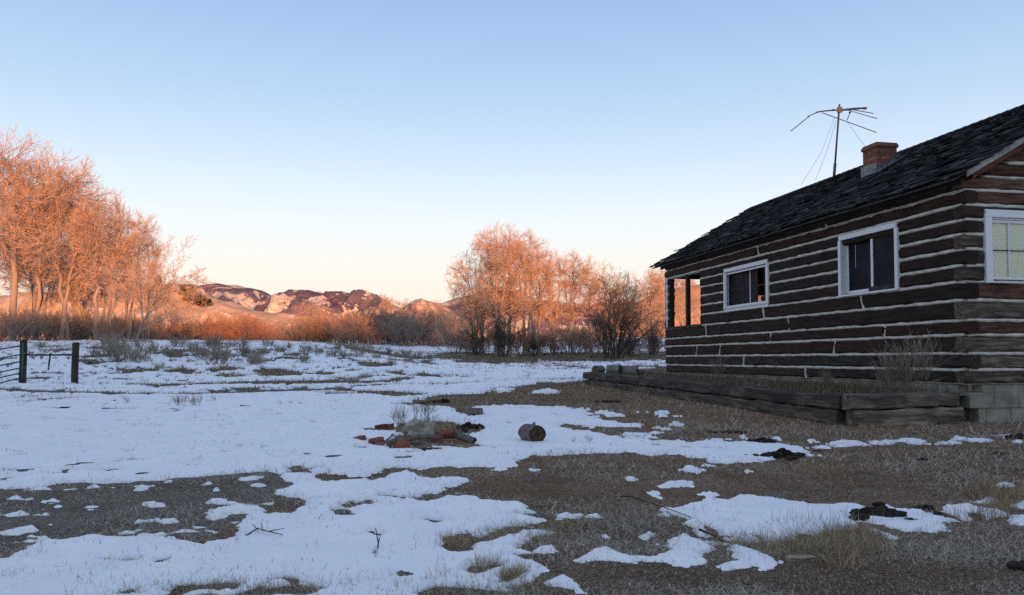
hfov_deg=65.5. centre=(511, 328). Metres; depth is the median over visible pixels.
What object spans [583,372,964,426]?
timber planter
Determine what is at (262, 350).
sagebrush
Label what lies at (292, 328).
willow shrub
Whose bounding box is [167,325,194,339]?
willow shrub
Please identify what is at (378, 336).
willow shrub
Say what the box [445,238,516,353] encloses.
cottonwood tree
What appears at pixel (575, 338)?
willow shrub
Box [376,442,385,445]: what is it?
brick piece
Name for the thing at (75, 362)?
wooden fence
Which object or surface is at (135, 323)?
willow shrub
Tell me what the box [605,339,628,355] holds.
willow shrub
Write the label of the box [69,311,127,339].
willow shrub
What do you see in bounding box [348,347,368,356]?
sagebrush
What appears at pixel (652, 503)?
stick
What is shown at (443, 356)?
sagebrush
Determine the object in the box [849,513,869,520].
dung pile
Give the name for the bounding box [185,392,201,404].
dead weed
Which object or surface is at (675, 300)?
cottonwood tree
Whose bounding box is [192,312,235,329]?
willow shrub
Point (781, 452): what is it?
dung pile
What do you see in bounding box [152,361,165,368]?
sagebrush
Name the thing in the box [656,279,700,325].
cottonwood tree
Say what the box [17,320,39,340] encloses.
dead branch
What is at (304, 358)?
sagebrush
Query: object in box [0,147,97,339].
cottonwood tree
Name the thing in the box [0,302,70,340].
willow shrub
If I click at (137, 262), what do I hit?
cottonwood tree
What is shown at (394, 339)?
willow shrub
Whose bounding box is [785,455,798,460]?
dung pile
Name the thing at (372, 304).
bare tree
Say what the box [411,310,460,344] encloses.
willow shrub
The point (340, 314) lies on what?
bare tree
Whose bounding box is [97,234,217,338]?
cottonwood tree
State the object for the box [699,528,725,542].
stick
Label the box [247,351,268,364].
sagebrush
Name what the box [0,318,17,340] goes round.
willow shrub
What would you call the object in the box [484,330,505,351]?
willow shrub
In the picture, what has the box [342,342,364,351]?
sagebrush
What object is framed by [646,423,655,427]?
brick piece
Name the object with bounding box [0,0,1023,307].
sky
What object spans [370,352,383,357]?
sagebrush
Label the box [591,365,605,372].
firewood log
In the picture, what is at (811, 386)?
bed weeds
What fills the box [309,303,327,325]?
bare tree
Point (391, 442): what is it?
brick piece
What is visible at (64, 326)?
cottonwood tree
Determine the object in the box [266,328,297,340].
willow shrub
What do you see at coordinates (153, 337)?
willow shrub
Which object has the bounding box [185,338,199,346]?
sagebrush
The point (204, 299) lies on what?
juniper tree
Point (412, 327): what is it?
willow shrub
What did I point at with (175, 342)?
sagebrush
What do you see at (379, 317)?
willow shrub
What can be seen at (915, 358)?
dead bush
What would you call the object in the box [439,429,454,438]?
brick piece
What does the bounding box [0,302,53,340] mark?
willow shrub
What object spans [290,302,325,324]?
bare tree
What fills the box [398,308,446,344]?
willow shrub
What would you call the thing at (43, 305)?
cottonwood tree
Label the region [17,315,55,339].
willow shrub
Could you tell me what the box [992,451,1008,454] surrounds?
dung pile
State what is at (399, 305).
bare tree
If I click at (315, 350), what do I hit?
sagebrush
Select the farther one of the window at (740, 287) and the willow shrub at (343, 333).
the willow shrub at (343, 333)
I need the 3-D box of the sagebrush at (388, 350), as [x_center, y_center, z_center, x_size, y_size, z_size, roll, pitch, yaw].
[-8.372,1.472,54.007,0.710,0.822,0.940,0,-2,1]
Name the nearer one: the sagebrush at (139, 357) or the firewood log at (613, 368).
the firewood log at (613, 368)
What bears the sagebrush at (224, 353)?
on the ground at (610, 573)
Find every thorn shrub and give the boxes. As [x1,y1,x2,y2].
[453,319,490,355]
[476,303,531,357]
[525,330,544,357]
[558,268,665,359]
[616,324,645,355]
[637,315,665,355]
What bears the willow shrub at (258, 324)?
on the ground at (610, 573)
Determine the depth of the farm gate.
25.93 m
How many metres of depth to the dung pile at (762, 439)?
8.57 m
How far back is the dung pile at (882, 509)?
4.51 m
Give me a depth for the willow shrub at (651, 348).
59.35 m
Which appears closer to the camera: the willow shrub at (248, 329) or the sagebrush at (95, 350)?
the sagebrush at (95, 350)
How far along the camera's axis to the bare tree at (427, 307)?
139.67 m
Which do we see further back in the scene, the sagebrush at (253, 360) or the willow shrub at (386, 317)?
the willow shrub at (386, 317)
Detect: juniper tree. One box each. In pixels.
[177,285,186,294]
[183,287,190,302]
[191,292,205,305]
[198,296,207,306]
[203,299,213,306]
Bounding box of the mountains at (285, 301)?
[252,289,399,320]
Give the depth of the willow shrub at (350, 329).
99.21 m
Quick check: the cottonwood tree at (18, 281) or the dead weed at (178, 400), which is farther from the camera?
the cottonwood tree at (18, 281)
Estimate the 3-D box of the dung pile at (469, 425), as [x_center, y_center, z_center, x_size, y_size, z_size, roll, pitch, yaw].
[-0.538,1.258,10.356,0.376,0.102,0.211,0,-2,0]
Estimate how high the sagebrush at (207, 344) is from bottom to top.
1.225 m
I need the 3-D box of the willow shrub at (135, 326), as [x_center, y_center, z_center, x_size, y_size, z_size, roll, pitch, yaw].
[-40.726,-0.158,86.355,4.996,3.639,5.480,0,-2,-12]
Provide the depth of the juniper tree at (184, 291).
395.19 m
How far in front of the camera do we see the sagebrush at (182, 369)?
32.49 m
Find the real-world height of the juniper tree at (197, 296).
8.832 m
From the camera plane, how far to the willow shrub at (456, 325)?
93.76 m
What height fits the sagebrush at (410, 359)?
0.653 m
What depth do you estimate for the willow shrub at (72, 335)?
80.99 m
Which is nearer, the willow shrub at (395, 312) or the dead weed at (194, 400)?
the dead weed at (194, 400)
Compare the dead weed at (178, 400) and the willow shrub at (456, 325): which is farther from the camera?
the willow shrub at (456, 325)
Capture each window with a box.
[723,259,769,311]
[837,222,900,297]
[982,209,1023,283]
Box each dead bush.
[709,353,733,379]
[818,366,834,385]
[867,340,917,392]
[869,355,904,391]
[883,328,956,394]
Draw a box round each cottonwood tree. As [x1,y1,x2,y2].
[0,123,108,340]
[0,135,68,267]
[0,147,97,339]
[0,172,121,340]
[0,199,111,340]
[1,229,36,296]
[18,187,133,339]
[35,238,136,338]
[64,189,152,337]
[67,198,121,339]
[90,205,163,339]
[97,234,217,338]
[118,234,174,339]
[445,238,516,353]
[447,263,502,351]
[467,219,536,354]
[483,220,539,355]
[499,228,557,354]
[517,246,561,353]
[532,250,577,352]
[547,250,593,352]
[568,252,611,352]
[578,261,634,345]
[607,268,654,338]
[634,265,665,348]
[641,266,698,349]
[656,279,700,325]
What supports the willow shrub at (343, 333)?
on the ground at (610, 573)
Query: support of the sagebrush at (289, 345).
on the ground at (610, 573)
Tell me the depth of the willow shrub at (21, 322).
68.50 m
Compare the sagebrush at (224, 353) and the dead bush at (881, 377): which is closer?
the dead bush at (881, 377)
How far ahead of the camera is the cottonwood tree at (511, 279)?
58.91 m
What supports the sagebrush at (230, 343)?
on the ground at (610, 573)
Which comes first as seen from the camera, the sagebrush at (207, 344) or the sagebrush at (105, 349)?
the sagebrush at (105, 349)
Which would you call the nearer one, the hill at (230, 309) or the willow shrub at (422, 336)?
the willow shrub at (422, 336)
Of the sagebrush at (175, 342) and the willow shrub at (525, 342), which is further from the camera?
the willow shrub at (525, 342)
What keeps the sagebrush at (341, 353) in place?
on the ground at (610, 573)
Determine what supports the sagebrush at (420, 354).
on the ground at (610, 573)
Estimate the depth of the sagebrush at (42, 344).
49.46 m
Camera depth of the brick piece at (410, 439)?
8.49 m
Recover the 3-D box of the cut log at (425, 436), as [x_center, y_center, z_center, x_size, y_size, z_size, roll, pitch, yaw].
[-0.901,1.182,8.701,0.554,0.055,0.056,1,-2,-14]
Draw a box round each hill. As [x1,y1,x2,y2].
[0,283,470,340]
[557,284,760,340]
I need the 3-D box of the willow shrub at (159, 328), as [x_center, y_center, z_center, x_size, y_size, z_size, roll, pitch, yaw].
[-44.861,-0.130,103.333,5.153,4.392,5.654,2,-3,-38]
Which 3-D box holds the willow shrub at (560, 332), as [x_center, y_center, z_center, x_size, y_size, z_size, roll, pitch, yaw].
[5.732,0.537,63.883,5.398,3.148,5.185,2,-3,-34]
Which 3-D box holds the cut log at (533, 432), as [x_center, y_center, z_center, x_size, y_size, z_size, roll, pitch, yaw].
[0.216,1.132,8.654,0.216,0.239,0.254,1,-2,-28]
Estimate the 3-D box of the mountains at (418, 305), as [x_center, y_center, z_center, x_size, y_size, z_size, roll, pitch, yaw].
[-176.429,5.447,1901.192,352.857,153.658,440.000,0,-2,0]
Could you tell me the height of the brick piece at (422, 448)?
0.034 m
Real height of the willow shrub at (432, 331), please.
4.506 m
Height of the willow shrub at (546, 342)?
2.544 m
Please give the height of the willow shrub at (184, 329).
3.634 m
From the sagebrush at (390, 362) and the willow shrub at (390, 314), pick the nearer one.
the sagebrush at (390, 362)
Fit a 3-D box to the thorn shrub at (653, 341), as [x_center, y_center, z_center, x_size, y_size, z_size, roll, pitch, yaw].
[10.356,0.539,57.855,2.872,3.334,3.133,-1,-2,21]
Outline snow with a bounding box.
[0,337,1023,594]
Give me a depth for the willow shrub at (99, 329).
69.72 m
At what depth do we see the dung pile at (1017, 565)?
3.43 m
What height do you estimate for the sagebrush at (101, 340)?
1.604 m
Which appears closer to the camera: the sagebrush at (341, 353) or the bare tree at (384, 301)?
the sagebrush at (341, 353)
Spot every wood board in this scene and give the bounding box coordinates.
[417,400,438,403]
[783,555,815,561]
[970,435,1003,437]
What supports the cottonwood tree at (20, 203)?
on the ground at (610, 573)
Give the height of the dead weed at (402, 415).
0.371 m
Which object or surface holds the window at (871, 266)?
in the log cabin
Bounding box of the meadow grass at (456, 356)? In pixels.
[0,338,749,406]
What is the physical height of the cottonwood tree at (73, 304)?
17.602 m
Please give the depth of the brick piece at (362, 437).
8.82 m
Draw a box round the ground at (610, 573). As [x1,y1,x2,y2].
[0,337,1023,594]
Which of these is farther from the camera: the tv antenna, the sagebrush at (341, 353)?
the sagebrush at (341, 353)
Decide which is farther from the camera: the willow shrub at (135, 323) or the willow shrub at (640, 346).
the willow shrub at (135, 323)
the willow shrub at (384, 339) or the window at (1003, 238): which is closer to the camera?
the window at (1003, 238)
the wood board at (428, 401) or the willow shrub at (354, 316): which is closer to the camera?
the wood board at (428, 401)
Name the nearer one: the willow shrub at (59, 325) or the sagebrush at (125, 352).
the sagebrush at (125, 352)
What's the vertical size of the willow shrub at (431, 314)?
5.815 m
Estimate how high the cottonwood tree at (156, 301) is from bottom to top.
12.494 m
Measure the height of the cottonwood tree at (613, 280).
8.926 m
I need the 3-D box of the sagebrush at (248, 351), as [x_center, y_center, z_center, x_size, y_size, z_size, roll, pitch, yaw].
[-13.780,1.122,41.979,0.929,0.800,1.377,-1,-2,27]
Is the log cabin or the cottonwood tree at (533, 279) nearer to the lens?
the log cabin
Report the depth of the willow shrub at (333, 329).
109.06 m
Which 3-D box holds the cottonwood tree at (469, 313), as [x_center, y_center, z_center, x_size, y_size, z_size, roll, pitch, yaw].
[-2.807,-1.613,64.173,4.736,7.664,4.642,-1,-2,21]
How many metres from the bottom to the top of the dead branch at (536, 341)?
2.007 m
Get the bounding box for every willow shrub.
[0,300,65,340]
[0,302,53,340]
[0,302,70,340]
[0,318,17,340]
[16,307,91,340]
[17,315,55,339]
[42,312,88,339]
[47,309,91,339]
[58,324,93,339]
[68,308,120,339]
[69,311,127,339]
[80,307,125,339]
[86,316,129,338]
[99,308,160,339]
[117,314,157,338]
[144,327,163,339]
[144,329,159,339]
[149,314,178,339]
[150,316,206,339]
[160,312,200,338]
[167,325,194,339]
[189,322,207,339]
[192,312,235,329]
[198,315,227,339]
[200,318,242,339]
[213,320,239,340]
[217,310,270,340]
[227,315,281,340]
[228,313,269,340]
[235,316,270,339]
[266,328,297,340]
[276,320,316,340]
[281,316,322,340]
[287,312,342,341]
[303,302,360,342]
[304,312,343,342]
[313,334,331,341]
[324,309,379,342]
[324,311,383,344]
[331,314,368,341]
[333,302,423,343]
[348,317,392,344]
[362,305,416,343]
[369,306,411,343]
[373,326,395,343]
[375,302,420,345]
[376,310,442,346]
[381,318,416,344]
[389,314,442,344]
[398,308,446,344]
[403,311,455,346]
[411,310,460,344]
[419,300,478,344]
[421,319,468,345]
[425,324,469,352]
[454,334,486,355]
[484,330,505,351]
[490,321,516,351]
[501,315,540,356]
[518,327,558,353]
[526,327,558,353]
[544,316,601,353]
[549,316,607,355]
[550,340,564,353]
[589,326,615,354]
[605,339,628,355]
[612,338,644,354]
[632,338,648,351]
[643,342,659,353]
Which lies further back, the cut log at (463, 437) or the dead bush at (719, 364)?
the dead bush at (719, 364)
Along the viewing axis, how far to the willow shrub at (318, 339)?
98.27 m
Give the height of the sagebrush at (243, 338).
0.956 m
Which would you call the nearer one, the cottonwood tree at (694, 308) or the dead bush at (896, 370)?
the dead bush at (896, 370)
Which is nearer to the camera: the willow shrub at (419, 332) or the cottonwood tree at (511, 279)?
the cottonwood tree at (511, 279)
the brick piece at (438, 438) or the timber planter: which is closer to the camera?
the brick piece at (438, 438)
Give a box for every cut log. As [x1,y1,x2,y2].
[404,434,454,439]
[454,431,476,442]
[469,408,482,415]
[518,422,545,441]
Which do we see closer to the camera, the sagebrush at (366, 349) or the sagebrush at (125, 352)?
the sagebrush at (125, 352)
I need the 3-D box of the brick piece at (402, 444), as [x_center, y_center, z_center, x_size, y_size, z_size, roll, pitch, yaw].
[-1.104,1.179,7.992,0.096,0.106,0.130,27,15,36]
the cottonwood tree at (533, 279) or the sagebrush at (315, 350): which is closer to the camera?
the sagebrush at (315, 350)
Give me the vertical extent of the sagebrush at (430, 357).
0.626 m
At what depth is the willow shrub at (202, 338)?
97.86 m
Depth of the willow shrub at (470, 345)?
57.25 m
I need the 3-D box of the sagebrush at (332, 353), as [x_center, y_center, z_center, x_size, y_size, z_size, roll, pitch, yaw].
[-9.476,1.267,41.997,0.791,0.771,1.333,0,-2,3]
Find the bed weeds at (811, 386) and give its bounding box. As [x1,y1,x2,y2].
[605,369,961,394]
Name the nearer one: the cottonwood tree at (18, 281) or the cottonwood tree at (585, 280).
the cottonwood tree at (585, 280)
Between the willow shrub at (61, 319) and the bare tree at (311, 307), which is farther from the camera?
the bare tree at (311, 307)
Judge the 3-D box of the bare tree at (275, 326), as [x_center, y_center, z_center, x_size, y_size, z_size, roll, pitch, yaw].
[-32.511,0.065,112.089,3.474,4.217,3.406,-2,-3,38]
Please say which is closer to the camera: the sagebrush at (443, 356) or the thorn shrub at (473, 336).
the sagebrush at (443, 356)
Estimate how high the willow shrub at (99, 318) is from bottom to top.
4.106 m
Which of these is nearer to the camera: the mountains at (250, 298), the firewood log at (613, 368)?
the firewood log at (613, 368)
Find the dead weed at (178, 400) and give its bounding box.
[172,391,185,404]
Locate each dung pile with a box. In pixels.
[434,398,449,402]
[456,422,484,428]
[595,400,620,402]
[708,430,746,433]
[746,437,775,442]
[760,448,805,458]
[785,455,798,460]
[849,501,907,517]
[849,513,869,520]
[913,504,934,509]
[933,511,945,516]
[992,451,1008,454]
[1004,433,1023,439]
[1006,561,1023,570]
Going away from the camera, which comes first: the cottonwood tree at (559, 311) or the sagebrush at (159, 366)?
the sagebrush at (159, 366)
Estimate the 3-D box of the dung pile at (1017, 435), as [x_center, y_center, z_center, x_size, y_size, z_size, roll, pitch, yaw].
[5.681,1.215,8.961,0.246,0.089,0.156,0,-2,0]
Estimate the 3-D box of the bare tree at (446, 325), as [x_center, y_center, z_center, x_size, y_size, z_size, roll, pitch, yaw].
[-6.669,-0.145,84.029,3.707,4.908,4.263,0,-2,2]
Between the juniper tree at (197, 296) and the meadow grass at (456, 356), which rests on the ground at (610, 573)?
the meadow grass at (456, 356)
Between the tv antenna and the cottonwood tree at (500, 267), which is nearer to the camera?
the tv antenna
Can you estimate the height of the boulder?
0.266 m
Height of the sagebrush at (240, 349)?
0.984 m
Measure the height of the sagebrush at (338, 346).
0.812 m
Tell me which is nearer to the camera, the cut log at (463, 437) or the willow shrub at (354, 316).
the cut log at (463, 437)
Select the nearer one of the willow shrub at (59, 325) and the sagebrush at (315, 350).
the sagebrush at (315, 350)
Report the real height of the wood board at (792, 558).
0.032 m
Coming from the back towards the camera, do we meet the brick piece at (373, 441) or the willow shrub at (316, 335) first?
the willow shrub at (316, 335)
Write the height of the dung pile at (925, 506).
0.034 m
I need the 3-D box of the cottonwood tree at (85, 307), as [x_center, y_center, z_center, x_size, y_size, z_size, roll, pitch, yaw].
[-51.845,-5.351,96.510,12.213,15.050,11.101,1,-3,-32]
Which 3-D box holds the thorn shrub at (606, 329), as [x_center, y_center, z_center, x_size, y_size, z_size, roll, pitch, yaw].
[6.109,-0.770,46.558,6.645,6.037,7.249,-2,-3,44]
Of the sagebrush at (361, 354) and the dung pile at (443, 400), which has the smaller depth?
the dung pile at (443, 400)
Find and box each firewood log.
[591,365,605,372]
[606,365,621,373]
[622,366,637,374]
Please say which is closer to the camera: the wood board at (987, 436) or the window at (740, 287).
the wood board at (987, 436)
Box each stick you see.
[245,521,284,535]
[619,496,690,517]
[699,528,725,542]
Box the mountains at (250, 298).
[185,283,629,340]
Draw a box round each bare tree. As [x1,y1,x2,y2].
[270,314,290,333]
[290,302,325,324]
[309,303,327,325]
[336,311,349,324]
[342,309,358,325]
[354,295,387,341]
[376,293,394,315]
[391,298,411,316]
[421,299,447,318]
[431,305,464,348]
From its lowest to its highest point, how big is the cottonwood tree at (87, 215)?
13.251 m
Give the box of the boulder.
[402,418,435,434]
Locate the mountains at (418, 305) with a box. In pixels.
[396,298,490,339]
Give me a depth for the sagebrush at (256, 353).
36.94 m
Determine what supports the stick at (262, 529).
on the snow
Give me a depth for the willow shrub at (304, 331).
95.57 m
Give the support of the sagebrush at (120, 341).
on the ground at (610, 573)
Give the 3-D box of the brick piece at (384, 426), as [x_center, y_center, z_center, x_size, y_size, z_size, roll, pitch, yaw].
[-1.650,1.264,10.300,0.253,0.087,0.081,0,-2,-7]
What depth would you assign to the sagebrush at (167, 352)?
42.38 m
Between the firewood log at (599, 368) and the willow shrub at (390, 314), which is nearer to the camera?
the firewood log at (599, 368)
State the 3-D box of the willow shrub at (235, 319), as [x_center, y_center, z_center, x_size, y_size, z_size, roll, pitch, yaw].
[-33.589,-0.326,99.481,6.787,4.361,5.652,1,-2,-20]
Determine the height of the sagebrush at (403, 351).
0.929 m
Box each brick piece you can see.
[353,435,366,439]
[368,437,384,444]
[375,423,393,429]
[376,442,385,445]
[386,438,397,446]
[395,440,409,447]
[403,437,414,440]
[408,441,422,445]
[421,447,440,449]
[430,435,442,442]
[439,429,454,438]
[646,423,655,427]
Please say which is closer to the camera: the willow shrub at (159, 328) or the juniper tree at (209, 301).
the willow shrub at (159, 328)
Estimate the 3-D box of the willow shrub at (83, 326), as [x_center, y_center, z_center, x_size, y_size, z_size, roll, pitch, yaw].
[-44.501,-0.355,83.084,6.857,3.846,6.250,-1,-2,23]
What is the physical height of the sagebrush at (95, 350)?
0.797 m
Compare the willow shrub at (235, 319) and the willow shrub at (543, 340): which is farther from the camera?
the willow shrub at (235, 319)
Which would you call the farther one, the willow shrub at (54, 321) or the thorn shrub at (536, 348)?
the willow shrub at (54, 321)
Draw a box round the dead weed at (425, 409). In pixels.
[410,394,439,419]
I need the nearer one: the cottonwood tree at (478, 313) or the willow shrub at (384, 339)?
the cottonwood tree at (478, 313)
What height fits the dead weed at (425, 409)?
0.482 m
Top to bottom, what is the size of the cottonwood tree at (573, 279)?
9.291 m
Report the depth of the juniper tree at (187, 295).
394.53 m
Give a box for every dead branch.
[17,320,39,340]
[530,316,538,344]
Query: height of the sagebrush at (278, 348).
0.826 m
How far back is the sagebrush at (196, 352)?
40.34 m
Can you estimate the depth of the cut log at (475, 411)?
12.55 m
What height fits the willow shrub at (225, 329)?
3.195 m
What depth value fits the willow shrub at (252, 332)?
92.19 m
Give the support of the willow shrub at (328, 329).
on the ground at (610, 573)
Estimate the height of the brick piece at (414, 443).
0.051 m
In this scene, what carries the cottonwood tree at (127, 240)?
on the ground at (610, 573)
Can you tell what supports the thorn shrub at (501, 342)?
on the ground at (610, 573)
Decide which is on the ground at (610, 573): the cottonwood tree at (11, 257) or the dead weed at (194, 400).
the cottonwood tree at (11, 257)
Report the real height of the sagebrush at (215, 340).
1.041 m
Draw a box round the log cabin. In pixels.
[649,104,1023,422]
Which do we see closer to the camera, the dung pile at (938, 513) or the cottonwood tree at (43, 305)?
the dung pile at (938, 513)
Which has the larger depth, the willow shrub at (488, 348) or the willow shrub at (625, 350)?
the willow shrub at (488, 348)
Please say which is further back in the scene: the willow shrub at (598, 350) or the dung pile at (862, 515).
the willow shrub at (598, 350)
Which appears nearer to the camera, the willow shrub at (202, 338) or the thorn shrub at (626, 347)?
the thorn shrub at (626, 347)
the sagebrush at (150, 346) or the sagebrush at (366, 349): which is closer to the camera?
the sagebrush at (150, 346)
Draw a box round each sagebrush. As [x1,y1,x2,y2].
[31,339,49,347]
[86,344,101,355]
[91,326,122,345]
[95,332,130,359]
[102,331,144,361]
[110,334,132,346]
[128,347,152,362]
[143,339,161,353]
[152,344,180,356]
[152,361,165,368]
[164,330,189,346]
[175,364,188,371]
[182,342,216,359]
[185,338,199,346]
[197,331,227,346]
[204,334,222,345]
[206,335,237,364]
[212,345,232,358]
[225,338,239,346]
[235,337,250,346]
[237,340,251,355]
[238,348,265,363]
[242,343,260,355]
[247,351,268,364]
[258,342,272,354]
[261,336,273,346]
[270,344,290,352]
[283,340,295,347]
[293,348,310,362]
[298,343,314,353]
[312,344,324,353]
[325,345,339,356]
[332,342,342,349]
[339,350,351,356]
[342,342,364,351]
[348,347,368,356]
[357,342,373,352]
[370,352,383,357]
[383,345,393,354]
[384,357,396,364]
[399,348,413,354]
[402,353,414,362]
[408,350,423,358]
[424,353,432,359]
[435,351,450,359]
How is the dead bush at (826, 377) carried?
in the timber planter
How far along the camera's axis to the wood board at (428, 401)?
16.11 m
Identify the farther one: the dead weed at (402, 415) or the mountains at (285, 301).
the mountains at (285, 301)
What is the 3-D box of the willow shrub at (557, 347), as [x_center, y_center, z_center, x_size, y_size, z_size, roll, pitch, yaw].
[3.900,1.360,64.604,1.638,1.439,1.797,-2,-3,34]
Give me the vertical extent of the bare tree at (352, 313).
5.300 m
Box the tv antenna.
[791,104,876,182]
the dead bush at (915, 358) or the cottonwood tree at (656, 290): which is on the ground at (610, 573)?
the cottonwood tree at (656, 290)
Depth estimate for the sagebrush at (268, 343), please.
50.40 m
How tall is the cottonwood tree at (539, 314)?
9.232 m
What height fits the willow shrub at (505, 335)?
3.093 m
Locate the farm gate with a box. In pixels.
[0,343,24,382]
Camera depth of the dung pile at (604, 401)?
15.39 m
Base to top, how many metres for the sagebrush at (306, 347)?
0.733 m
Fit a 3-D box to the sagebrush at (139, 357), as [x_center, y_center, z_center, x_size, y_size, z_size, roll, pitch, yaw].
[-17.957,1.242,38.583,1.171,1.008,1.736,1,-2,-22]
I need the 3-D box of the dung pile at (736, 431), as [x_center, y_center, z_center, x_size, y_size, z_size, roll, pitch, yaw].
[2.614,1.249,9.647,0.477,0.048,0.125,0,-2,0]
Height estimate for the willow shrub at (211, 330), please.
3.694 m
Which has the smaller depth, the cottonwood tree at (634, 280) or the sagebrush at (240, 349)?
the sagebrush at (240, 349)
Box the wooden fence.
[19,340,78,383]
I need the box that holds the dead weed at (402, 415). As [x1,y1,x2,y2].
[388,402,407,423]
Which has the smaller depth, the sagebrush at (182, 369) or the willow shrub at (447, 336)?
the sagebrush at (182, 369)
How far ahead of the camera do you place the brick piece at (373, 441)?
8.41 m
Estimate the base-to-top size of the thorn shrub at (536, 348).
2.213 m
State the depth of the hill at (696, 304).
347.22 m
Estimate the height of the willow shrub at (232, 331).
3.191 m
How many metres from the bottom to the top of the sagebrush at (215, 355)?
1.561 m
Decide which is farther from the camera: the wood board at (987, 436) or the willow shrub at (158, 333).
the willow shrub at (158, 333)
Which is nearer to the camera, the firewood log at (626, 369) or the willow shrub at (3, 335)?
the firewood log at (626, 369)

